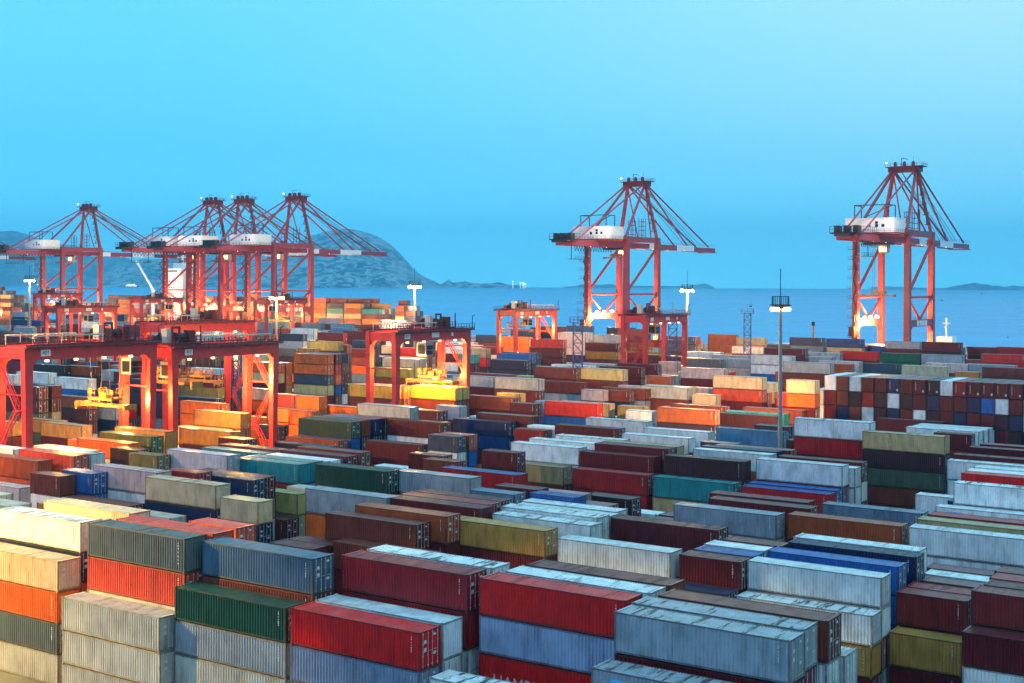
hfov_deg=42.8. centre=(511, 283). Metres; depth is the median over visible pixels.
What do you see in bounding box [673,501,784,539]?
shipping container
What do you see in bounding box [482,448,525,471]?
shipping container
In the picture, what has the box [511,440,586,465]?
shipping container
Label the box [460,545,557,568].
shipping container
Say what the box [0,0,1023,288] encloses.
sky
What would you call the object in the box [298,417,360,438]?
shipping container
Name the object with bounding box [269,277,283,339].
lamp mast
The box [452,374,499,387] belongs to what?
shipping container
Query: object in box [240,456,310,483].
shipping container
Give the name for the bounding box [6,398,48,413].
shipping container
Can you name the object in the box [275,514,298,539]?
shipping container
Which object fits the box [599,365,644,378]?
shipping container
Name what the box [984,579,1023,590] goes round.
shipping container
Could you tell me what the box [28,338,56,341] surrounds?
shipping container
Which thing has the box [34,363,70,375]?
shipping container
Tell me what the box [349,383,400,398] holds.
shipping container
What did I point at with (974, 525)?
shipping container
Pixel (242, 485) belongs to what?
shipping container
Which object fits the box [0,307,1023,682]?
stacked containers
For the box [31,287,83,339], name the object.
yard gantry crane
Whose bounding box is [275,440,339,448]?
shipping container
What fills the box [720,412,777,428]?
shipping container
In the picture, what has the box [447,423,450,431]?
door
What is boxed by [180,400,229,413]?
shipping container
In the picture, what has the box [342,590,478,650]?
shipping container
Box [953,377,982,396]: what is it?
shipping container
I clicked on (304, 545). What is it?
shipping container
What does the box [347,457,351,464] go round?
door
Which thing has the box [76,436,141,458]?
shipping container
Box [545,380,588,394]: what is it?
shipping container
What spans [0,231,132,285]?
mountain
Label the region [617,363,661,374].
shipping container
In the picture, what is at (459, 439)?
door
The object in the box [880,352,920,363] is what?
shipping container
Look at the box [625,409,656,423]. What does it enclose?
shipping container
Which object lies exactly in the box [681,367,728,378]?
shipping container
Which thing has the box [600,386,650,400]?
shipping container
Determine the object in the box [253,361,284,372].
shipping container
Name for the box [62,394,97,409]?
shipping container
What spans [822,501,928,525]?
shipping container
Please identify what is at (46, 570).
shipping container
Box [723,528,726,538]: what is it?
door
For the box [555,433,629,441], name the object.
shipping container
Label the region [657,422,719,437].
shipping container
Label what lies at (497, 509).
door
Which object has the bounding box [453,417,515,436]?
shipping container
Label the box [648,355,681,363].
shipping container
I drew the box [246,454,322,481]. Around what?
shipping container
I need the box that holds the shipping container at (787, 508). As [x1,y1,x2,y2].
[708,495,817,529]
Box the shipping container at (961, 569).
[927,562,993,576]
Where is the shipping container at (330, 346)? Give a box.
[309,341,343,351]
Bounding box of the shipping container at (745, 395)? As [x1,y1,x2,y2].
[713,388,766,402]
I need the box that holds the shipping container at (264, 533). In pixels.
[228,520,272,543]
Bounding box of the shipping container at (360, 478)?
[315,462,398,493]
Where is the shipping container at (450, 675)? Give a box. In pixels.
[429,668,512,682]
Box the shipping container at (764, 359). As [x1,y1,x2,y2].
[750,354,795,364]
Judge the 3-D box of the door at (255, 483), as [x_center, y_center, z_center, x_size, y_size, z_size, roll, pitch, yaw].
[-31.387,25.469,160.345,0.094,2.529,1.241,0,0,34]
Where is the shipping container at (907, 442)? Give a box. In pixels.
[862,430,949,454]
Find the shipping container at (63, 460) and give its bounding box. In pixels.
[19,447,88,472]
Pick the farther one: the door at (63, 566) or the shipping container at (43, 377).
the shipping container at (43, 377)
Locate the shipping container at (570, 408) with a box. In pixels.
[544,400,602,417]
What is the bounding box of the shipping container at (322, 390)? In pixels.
[294,384,333,395]
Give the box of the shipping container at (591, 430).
[555,423,624,437]
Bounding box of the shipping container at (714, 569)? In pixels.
[679,550,751,590]
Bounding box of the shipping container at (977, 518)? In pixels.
[927,511,1023,525]
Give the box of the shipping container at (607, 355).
[585,351,620,359]
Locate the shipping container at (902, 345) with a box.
[885,341,921,349]
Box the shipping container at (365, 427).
[309,415,370,436]
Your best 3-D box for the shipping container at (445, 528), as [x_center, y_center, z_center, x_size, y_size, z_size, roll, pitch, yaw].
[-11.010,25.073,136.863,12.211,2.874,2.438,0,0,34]
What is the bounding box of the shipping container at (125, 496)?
[107,489,144,502]
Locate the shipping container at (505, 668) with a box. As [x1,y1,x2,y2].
[479,652,590,682]
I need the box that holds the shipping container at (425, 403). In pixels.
[411,398,462,408]
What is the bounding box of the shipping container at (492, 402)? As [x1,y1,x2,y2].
[470,394,520,410]
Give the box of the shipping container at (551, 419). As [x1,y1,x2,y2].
[544,415,584,425]
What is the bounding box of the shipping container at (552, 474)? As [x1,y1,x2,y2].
[525,462,571,485]
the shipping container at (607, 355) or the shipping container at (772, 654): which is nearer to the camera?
the shipping container at (772, 654)
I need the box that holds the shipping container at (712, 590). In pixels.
[685,582,738,597]
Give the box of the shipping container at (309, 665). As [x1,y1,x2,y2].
[290,644,439,682]
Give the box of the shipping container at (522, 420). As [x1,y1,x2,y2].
[476,411,538,427]
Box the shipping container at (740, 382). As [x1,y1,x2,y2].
[713,375,766,389]
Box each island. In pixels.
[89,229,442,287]
[440,280,524,287]
[563,283,714,288]
[869,282,1023,289]
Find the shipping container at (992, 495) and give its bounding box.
[953,480,1023,510]
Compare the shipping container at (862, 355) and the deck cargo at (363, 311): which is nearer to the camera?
the shipping container at (862, 355)
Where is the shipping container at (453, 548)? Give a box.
[430,541,459,554]
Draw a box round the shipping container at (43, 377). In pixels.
[16,371,56,383]
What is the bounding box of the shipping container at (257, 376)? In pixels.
[252,372,284,383]
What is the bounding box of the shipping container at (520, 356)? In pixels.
[498,353,535,363]
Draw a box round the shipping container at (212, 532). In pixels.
[115,515,233,539]
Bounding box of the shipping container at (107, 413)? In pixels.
[98,407,118,420]
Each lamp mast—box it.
[24,265,34,325]
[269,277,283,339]
[408,280,420,347]
[680,284,693,350]
[770,269,790,447]
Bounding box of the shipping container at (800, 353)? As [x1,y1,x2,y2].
[764,348,807,358]
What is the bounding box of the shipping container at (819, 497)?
[741,483,835,513]
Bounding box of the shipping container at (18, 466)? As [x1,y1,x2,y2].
[0,453,52,479]
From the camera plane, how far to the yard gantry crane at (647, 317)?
359.75 m
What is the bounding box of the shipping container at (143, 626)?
[61,591,174,652]
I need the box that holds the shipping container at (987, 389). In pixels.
[981,379,1009,398]
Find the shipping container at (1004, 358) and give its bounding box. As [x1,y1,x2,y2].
[981,353,1023,363]
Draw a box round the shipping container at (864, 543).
[793,533,926,572]
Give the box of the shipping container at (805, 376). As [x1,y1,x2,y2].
[782,372,831,384]
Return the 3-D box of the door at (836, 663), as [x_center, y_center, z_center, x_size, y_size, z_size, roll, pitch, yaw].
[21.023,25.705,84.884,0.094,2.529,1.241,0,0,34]
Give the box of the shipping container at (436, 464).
[422,457,467,471]
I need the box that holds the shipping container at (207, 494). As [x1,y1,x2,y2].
[145,474,230,509]
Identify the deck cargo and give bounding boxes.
[0,287,37,318]
[105,295,422,328]
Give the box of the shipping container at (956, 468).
[947,458,1023,479]
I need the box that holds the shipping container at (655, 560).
[558,534,681,578]
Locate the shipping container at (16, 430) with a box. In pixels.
[6,420,21,436]
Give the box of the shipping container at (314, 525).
[305,512,324,538]
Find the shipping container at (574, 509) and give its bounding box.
[518,502,619,539]
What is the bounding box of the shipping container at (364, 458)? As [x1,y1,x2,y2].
[297,445,370,466]
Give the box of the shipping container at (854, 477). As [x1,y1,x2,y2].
[847,466,860,488]
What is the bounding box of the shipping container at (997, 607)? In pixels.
[971,584,1023,630]
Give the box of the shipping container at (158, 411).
[129,403,162,417]
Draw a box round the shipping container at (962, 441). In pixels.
[934,431,974,450]
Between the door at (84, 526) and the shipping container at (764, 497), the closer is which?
the door at (84, 526)
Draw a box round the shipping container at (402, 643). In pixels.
[290,601,440,671]
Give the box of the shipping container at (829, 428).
[793,416,875,440]
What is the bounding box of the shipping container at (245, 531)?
[188,517,255,541]
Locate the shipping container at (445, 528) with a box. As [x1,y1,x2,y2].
[355,502,460,544]
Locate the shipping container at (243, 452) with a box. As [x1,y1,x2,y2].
[202,446,273,456]
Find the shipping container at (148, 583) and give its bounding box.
[87,556,201,605]
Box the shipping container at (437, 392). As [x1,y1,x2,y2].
[411,385,462,400]
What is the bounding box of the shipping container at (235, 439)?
[218,436,256,445]
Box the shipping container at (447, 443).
[428,433,466,452]
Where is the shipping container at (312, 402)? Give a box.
[296,395,327,410]
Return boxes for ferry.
[124,284,138,286]
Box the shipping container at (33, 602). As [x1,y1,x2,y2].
[0,580,79,623]
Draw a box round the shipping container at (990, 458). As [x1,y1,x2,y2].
[952,452,1023,463]
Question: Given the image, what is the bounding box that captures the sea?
[0,285,1023,349]
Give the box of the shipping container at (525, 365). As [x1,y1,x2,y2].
[490,359,530,370]
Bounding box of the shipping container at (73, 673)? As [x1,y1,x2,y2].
[62,663,139,682]
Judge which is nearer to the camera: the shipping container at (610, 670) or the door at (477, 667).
the shipping container at (610, 670)
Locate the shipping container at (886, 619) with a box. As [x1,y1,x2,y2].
[749,589,890,638]
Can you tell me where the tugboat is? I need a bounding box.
[925,318,964,346]
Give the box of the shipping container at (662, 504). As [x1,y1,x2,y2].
[652,497,707,511]
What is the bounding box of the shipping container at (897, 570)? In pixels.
[768,546,906,595]
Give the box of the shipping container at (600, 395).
[581,389,608,401]
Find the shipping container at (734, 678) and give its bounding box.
[614,653,805,682]
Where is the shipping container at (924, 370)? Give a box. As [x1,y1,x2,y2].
[901,365,949,376]
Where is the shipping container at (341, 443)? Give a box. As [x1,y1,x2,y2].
[285,435,347,448]
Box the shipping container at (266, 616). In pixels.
[174,581,307,643]
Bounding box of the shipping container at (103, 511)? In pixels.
[44,497,150,519]
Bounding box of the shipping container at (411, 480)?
[399,468,481,492]
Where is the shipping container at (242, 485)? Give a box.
[212,472,265,498]
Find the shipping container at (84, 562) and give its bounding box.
[0,537,87,581]
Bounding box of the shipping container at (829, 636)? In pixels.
[658,588,840,663]
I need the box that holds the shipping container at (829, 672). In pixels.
[817,655,839,682]
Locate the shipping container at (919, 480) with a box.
[867,467,948,491]
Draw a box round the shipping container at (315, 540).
[288,535,335,553]
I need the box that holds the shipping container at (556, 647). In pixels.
[479,615,614,673]
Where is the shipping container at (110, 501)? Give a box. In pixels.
[64,494,144,508]
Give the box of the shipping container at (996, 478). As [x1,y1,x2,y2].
[961,470,1023,485]
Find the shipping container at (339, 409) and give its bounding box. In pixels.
[328,404,356,414]
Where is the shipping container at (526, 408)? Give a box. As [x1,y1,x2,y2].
[510,401,541,417]
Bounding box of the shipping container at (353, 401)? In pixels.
[349,397,400,405]
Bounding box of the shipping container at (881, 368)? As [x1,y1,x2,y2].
[863,363,900,373]
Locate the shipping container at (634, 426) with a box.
[585,416,652,432]
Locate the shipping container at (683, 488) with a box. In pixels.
[653,474,741,501]
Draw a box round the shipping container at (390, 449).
[365,439,427,460]
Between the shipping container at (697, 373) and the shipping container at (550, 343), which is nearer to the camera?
the shipping container at (697, 373)
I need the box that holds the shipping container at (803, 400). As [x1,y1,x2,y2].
[786,393,819,408]
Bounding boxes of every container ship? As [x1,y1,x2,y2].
[9,318,55,323]
[135,255,406,328]
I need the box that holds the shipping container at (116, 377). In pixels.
[114,372,139,382]
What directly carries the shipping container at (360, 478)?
on the stacked containers at (850, 391)
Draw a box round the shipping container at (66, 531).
[0,505,102,552]
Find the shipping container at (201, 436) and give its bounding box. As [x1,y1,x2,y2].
[179,426,241,445]
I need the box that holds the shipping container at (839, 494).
[749,480,842,501]
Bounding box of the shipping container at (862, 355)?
[840,351,880,360]
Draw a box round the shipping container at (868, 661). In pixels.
[841,641,881,678]
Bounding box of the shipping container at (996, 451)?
[968,445,1023,457]
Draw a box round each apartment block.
[10,268,14,285]
[15,262,34,285]
[45,271,51,285]
[52,268,57,285]
[66,272,70,285]
[73,273,77,285]
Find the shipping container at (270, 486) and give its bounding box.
[196,467,275,497]
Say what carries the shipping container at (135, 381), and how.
on the shipping container at (134, 396)
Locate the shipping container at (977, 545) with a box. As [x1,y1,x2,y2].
[908,523,1023,566]
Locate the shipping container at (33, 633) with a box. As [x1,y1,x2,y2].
[0,610,61,654]
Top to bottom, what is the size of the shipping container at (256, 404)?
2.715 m
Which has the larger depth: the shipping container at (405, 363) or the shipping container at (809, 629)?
the shipping container at (405, 363)
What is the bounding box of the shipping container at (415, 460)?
[408,451,452,469]
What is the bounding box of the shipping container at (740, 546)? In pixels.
[704,539,773,556]
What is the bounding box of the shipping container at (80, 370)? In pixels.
[71,365,100,376]
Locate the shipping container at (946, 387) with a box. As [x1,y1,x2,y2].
[940,377,970,396]
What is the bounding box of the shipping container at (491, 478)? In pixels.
[441,465,527,488]
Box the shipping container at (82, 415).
[61,407,97,421]
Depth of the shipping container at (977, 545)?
128.34 m
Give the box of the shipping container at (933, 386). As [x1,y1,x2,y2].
[927,376,954,395]
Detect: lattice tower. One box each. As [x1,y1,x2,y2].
[231,355,241,411]
[569,317,585,367]
[668,319,679,361]
[741,298,753,354]
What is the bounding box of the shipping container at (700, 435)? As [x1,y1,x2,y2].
[644,426,714,446]
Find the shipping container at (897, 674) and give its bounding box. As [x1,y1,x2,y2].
[888,665,961,682]
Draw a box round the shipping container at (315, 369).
[293,363,333,374]
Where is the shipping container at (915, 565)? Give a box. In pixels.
[788,538,924,584]
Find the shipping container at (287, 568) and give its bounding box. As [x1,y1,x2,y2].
[202,536,333,594]
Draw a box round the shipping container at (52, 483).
[30,470,75,497]
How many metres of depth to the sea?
2314.51 m
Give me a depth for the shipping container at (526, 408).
257.74 m
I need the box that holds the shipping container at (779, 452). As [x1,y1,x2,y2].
[701,444,783,457]
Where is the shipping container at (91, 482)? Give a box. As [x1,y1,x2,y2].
[62,468,107,494]
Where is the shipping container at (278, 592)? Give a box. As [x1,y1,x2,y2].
[202,575,333,602]
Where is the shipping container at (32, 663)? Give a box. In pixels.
[0,640,61,682]
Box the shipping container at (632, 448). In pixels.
[594,441,675,467]
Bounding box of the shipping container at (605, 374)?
[581,367,627,381]
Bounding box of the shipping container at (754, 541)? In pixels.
[722,535,787,547]
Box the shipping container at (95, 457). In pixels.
[35,446,104,469]
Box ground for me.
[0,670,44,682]
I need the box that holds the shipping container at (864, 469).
[778,454,867,482]
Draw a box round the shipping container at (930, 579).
[921,575,984,588]
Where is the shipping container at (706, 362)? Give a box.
[687,358,725,367]
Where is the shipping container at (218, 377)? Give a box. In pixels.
[181,372,224,387]
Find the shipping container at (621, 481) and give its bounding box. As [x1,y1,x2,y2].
[572,466,654,495]
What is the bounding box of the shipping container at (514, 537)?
[460,515,557,557]
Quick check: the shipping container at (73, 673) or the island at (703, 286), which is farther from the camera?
the island at (703, 286)
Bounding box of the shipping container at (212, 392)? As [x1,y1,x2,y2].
[180,385,224,399]
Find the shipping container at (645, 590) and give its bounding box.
[505,565,665,597]
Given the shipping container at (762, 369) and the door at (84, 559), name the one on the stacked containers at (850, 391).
the shipping container at (762, 369)
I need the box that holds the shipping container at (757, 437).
[716,426,788,447]
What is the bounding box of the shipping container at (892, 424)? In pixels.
[875,417,945,431]
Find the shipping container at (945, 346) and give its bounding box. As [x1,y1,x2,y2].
[922,341,962,351]
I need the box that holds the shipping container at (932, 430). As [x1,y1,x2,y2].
[906,426,982,445]
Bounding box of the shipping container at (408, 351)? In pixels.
[400,347,416,355]
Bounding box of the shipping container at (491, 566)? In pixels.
[367,544,509,574]
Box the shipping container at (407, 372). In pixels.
[376,367,414,377]
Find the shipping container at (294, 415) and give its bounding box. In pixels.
[288,409,320,424]
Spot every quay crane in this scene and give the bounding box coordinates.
[0,201,181,323]
[0,242,34,259]
[115,195,304,319]
[147,191,337,321]
[199,190,386,321]
[549,174,716,339]
[829,158,970,343]
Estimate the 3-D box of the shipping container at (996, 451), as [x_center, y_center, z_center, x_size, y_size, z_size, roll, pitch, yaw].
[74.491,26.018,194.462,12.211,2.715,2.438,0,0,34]
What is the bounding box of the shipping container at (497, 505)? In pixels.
[400,491,501,512]
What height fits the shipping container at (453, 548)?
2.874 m
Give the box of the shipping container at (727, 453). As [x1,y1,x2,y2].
[693,447,776,471]
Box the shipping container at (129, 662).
[62,630,174,682]
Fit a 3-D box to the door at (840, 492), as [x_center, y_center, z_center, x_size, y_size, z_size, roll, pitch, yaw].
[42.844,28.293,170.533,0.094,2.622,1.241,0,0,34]
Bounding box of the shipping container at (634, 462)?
[580,449,660,474]
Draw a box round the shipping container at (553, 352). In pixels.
[530,348,566,357]
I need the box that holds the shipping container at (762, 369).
[750,364,782,374]
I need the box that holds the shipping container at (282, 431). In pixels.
[258,423,287,440]
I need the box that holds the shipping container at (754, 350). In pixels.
[732,346,765,354]
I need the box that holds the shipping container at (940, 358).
[921,354,964,363]
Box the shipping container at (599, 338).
[593,334,620,342]
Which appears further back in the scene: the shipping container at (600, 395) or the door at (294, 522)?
the shipping container at (600, 395)
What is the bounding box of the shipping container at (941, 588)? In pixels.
[907,581,971,595]
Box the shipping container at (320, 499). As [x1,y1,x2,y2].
[305,485,400,514]
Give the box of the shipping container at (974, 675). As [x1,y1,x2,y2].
[962,666,1023,682]
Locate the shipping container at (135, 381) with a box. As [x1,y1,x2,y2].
[129,378,161,392]
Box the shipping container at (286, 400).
[278,393,302,407]
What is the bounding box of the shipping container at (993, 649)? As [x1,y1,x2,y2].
[962,625,1023,674]
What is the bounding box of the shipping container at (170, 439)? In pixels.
[114,426,176,449]
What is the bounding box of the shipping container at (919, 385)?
[913,376,943,394]
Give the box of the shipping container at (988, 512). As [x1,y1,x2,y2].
[935,503,1023,519]
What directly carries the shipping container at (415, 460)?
on the stacked containers at (850, 391)
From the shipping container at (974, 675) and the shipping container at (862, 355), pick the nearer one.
the shipping container at (974, 675)
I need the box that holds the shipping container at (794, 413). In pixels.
[743,406,807,424]
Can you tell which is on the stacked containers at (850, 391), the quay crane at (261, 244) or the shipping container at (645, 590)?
the shipping container at (645, 590)
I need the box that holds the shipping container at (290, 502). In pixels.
[276,488,304,515]
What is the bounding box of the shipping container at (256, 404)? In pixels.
[232,399,268,412]
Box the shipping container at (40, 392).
[6,384,48,400]
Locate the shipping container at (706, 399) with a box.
[692,393,720,405]
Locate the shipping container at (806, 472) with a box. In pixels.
[756,457,848,487]
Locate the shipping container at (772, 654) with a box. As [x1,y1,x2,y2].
[614,604,804,682]
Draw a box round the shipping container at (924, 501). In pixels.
[915,492,952,512]
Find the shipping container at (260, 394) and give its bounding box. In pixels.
[232,387,268,400]
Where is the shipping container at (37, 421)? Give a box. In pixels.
[19,417,67,432]
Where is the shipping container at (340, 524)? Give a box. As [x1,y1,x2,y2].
[325,509,430,548]
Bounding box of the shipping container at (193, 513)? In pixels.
[145,500,219,522]
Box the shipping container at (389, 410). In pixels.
[357,402,418,418]
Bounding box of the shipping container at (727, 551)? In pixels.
[693,544,763,557]
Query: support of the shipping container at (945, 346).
on the stacked containers at (850, 391)
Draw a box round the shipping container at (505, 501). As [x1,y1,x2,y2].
[415,488,513,505]
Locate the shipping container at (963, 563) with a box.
[927,555,1023,569]
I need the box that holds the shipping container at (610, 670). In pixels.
[591,658,733,682]
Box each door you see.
[58,625,61,652]
[59,561,70,589]
[59,656,61,682]
[69,558,78,587]
[75,456,80,468]
[81,456,87,468]
[81,523,86,550]
[81,553,87,580]
[92,454,97,469]
[93,474,99,493]
[98,454,103,463]
[100,473,106,492]
[140,512,148,516]
[152,438,156,452]
[157,437,162,452]
[158,456,163,469]
[160,616,169,650]
[161,652,172,682]
[163,456,169,468]
[169,616,174,646]
[171,651,174,681]
[186,573,195,583]
[195,572,201,581]
[199,473,204,479]
[205,473,210,480]
[216,486,222,507]
[216,511,219,518]
[223,484,229,496]
[228,456,233,470]
[234,455,239,470]
[237,528,245,539]
[246,526,254,540]
[253,480,258,497]
[258,525,264,542]
[259,480,264,497]
[264,524,271,543]
[266,478,268,497]
[268,477,274,496]
[286,520,291,538]
[287,609,290,639]
[287,645,289,675]
[292,519,297,537]
[314,558,322,591]
[323,556,332,589]
[323,592,332,597]
[343,441,347,448]
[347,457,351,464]
[352,423,355,437]
[352,456,356,464]
[356,422,359,436]
[361,453,365,465]
[366,452,369,465]
[388,472,392,491]
[393,470,398,491]
[416,525,422,548]
[420,670,428,682]
[421,631,429,667]
[422,523,428,547]
[429,628,438,665]
[429,667,438,676]
[443,423,446,431]
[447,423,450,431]
[447,517,452,542]
[453,515,459,540]
[458,437,461,451]
[462,437,465,450]
[468,650,476,674]
[469,574,476,609]
[476,572,484,605]
[476,649,478,674]
[495,503,500,512]
[500,565,508,572]
[515,495,519,503]
[517,453,520,470]
[520,453,524,468]
[520,494,524,502]
[546,531,550,555]
[551,529,556,553]
[564,468,566,484]
[567,467,570,483]
[592,526,596,537]
[597,524,601,537]
[603,516,608,538]
[632,500,635,515]
[636,498,639,515]
[648,475,650,493]
[651,475,654,492]
[718,530,722,540]
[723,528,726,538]
[741,562,745,588]
[745,561,747,585]
[777,516,780,537]
[780,514,783,536]
[791,639,796,682]
[797,635,803,676]
[805,628,809,668]
[810,625,816,664]
[828,619,833,659]
[828,662,832,682]
[833,658,838,682]
[834,616,839,655]
[836,491,838,501]
[839,490,841,501]
[845,655,850,682]
[850,650,855,682]
[855,468,857,486]
[858,468,860,485]
[862,463,864,480]
[864,462,866,479]
[873,615,876,644]
[877,612,880,640]
[882,577,885,605]
[886,575,889,602]
[899,567,902,589]
[902,526,904,544]
[902,565,905,587]
[905,525,907,544]
[917,557,919,581]
[920,554,923,581]
[945,456,946,471]
[968,600,970,625]
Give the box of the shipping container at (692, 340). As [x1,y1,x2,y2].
[666,336,697,344]
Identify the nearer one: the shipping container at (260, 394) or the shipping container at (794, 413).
the shipping container at (794, 413)
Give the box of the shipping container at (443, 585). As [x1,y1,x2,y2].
[341,550,486,612]
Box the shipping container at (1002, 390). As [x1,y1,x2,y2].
[995,379,1021,398]
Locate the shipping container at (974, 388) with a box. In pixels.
[967,378,993,397]
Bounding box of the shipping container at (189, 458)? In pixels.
[167,447,239,471]
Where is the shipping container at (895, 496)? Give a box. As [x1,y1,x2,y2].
[867,485,946,506]
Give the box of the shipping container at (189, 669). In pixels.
[174,653,290,682]
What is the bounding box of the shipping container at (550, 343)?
[530,339,566,348]
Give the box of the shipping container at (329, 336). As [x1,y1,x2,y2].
[317,332,347,340]
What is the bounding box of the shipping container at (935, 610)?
[896,586,971,633]
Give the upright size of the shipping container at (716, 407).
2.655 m
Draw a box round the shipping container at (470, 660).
[462,646,478,674]
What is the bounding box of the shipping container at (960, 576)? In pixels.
[924,569,989,582]
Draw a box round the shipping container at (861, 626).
[736,590,881,646]
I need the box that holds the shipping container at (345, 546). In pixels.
[333,537,441,569]
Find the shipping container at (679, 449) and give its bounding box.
[604,439,683,453]
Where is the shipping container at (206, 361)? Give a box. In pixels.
[186,357,220,366]
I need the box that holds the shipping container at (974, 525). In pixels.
[917,515,1023,534]
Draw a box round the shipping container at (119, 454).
[110,446,150,464]
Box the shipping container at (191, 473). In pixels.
[164,467,211,480]
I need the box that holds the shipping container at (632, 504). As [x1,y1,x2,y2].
[592,492,640,516]
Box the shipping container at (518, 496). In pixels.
[470,487,525,503]
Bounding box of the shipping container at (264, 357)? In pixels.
[240,354,268,361]
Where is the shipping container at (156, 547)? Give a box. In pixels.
[87,519,206,573]
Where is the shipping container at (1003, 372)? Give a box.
[982,366,1023,378]
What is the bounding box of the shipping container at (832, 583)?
[747,556,890,608]
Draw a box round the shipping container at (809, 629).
[632,595,817,671]
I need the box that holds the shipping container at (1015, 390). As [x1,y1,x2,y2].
[1009,380,1023,399]
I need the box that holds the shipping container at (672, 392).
[640,385,692,400]
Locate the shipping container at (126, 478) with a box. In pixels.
[93,463,171,493]
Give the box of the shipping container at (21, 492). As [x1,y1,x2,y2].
[0,481,29,502]
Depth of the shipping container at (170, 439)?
207.62 m
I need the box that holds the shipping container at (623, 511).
[521,498,627,514]
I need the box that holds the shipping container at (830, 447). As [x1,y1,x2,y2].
[793,436,861,459]
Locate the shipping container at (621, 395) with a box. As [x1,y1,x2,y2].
[609,389,633,402]
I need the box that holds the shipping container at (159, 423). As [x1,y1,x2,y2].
[137,416,162,428]
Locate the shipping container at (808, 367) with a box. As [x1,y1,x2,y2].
[783,361,833,374]
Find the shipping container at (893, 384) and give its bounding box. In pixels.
[887,375,918,393]
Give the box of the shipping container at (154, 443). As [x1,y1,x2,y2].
[99,430,163,453]
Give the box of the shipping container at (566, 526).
[492,510,602,537]
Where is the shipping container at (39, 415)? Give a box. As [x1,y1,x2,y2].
[6,411,47,420]
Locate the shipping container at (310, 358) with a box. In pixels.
[293,353,333,364]
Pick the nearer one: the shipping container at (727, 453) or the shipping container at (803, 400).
the shipping container at (727, 453)
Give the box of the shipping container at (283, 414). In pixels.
[267,407,297,422]
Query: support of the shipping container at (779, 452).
on the stacked containers at (850, 391)
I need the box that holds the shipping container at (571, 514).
[500,503,609,538]
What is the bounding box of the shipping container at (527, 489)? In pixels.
[494,482,548,498]
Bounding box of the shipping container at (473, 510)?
[390,495,493,518]
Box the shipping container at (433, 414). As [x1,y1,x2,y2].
[419,408,447,421]
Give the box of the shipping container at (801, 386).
[786,379,819,394]
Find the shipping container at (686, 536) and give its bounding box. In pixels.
[611,514,727,551]
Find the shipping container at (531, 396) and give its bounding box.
[494,389,544,402]
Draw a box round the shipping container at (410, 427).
[387,417,450,437]
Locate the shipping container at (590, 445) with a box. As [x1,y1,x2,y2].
[529,437,596,449]
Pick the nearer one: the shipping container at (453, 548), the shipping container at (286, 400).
the shipping container at (453, 548)
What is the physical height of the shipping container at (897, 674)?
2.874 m
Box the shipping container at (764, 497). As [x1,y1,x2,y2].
[709,490,814,505]
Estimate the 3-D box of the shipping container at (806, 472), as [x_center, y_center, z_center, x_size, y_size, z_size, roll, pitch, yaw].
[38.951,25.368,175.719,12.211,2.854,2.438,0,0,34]
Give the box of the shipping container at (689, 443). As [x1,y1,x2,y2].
[621,432,695,454]
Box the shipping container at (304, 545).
[269,539,328,552]
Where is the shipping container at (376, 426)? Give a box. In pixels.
[321,414,382,435]
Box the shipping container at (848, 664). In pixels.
[840,646,857,682]
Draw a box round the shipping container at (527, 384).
[494,376,544,390]
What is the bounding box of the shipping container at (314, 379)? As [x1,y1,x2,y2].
[293,373,333,385]
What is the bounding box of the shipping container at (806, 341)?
[789,337,825,345]
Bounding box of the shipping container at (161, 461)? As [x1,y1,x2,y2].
[128,451,170,469]
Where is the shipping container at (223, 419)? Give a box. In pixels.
[194,409,250,429]
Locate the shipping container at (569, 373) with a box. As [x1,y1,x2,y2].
[534,366,580,379]
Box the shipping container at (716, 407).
[670,403,729,411]
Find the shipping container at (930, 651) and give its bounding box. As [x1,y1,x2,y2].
[889,625,961,677]
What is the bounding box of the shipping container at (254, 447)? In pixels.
[218,442,288,452]
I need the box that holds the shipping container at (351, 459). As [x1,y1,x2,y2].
[282,448,357,464]
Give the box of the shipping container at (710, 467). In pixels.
[664,453,750,481]
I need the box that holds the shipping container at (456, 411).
[435,404,466,419]
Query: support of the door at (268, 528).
in the shipping container at (264, 533)
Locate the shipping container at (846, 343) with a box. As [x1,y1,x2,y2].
[826,338,864,347]
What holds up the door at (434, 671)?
in the shipping container at (309, 665)
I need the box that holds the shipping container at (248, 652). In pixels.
[174,620,290,678]
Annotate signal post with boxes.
[811,322,814,337]
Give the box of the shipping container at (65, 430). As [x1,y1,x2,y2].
[41,421,92,438]
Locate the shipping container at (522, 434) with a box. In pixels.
[514,427,551,441]
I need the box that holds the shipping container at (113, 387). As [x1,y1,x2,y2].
[103,383,118,395]
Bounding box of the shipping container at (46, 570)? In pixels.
[0,542,80,592]
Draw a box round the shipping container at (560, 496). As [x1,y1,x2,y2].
[529,490,585,503]
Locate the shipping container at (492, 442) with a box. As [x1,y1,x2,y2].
[478,434,513,449]
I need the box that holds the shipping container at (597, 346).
[585,342,620,351]
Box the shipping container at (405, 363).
[382,357,419,367]
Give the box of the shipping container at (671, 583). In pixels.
[527,559,684,591]
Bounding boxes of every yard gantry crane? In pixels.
[0,321,162,447]
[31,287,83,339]
[41,297,119,364]
[128,291,184,324]
[136,306,256,429]
[136,325,283,447]
[251,292,306,340]
[361,313,474,404]
[494,300,559,358]
[618,303,690,366]
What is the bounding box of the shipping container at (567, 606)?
[479,571,642,637]
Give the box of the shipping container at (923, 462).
[862,449,949,473]
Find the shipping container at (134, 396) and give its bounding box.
[129,391,161,405]
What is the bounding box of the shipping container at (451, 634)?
[315,593,462,661]
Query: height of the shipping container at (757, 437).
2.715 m
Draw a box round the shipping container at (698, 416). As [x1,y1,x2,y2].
[657,406,719,425]
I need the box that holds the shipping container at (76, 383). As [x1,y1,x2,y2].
[54,376,96,389]
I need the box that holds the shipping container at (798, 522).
[787,511,908,544]
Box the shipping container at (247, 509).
[220,494,272,524]

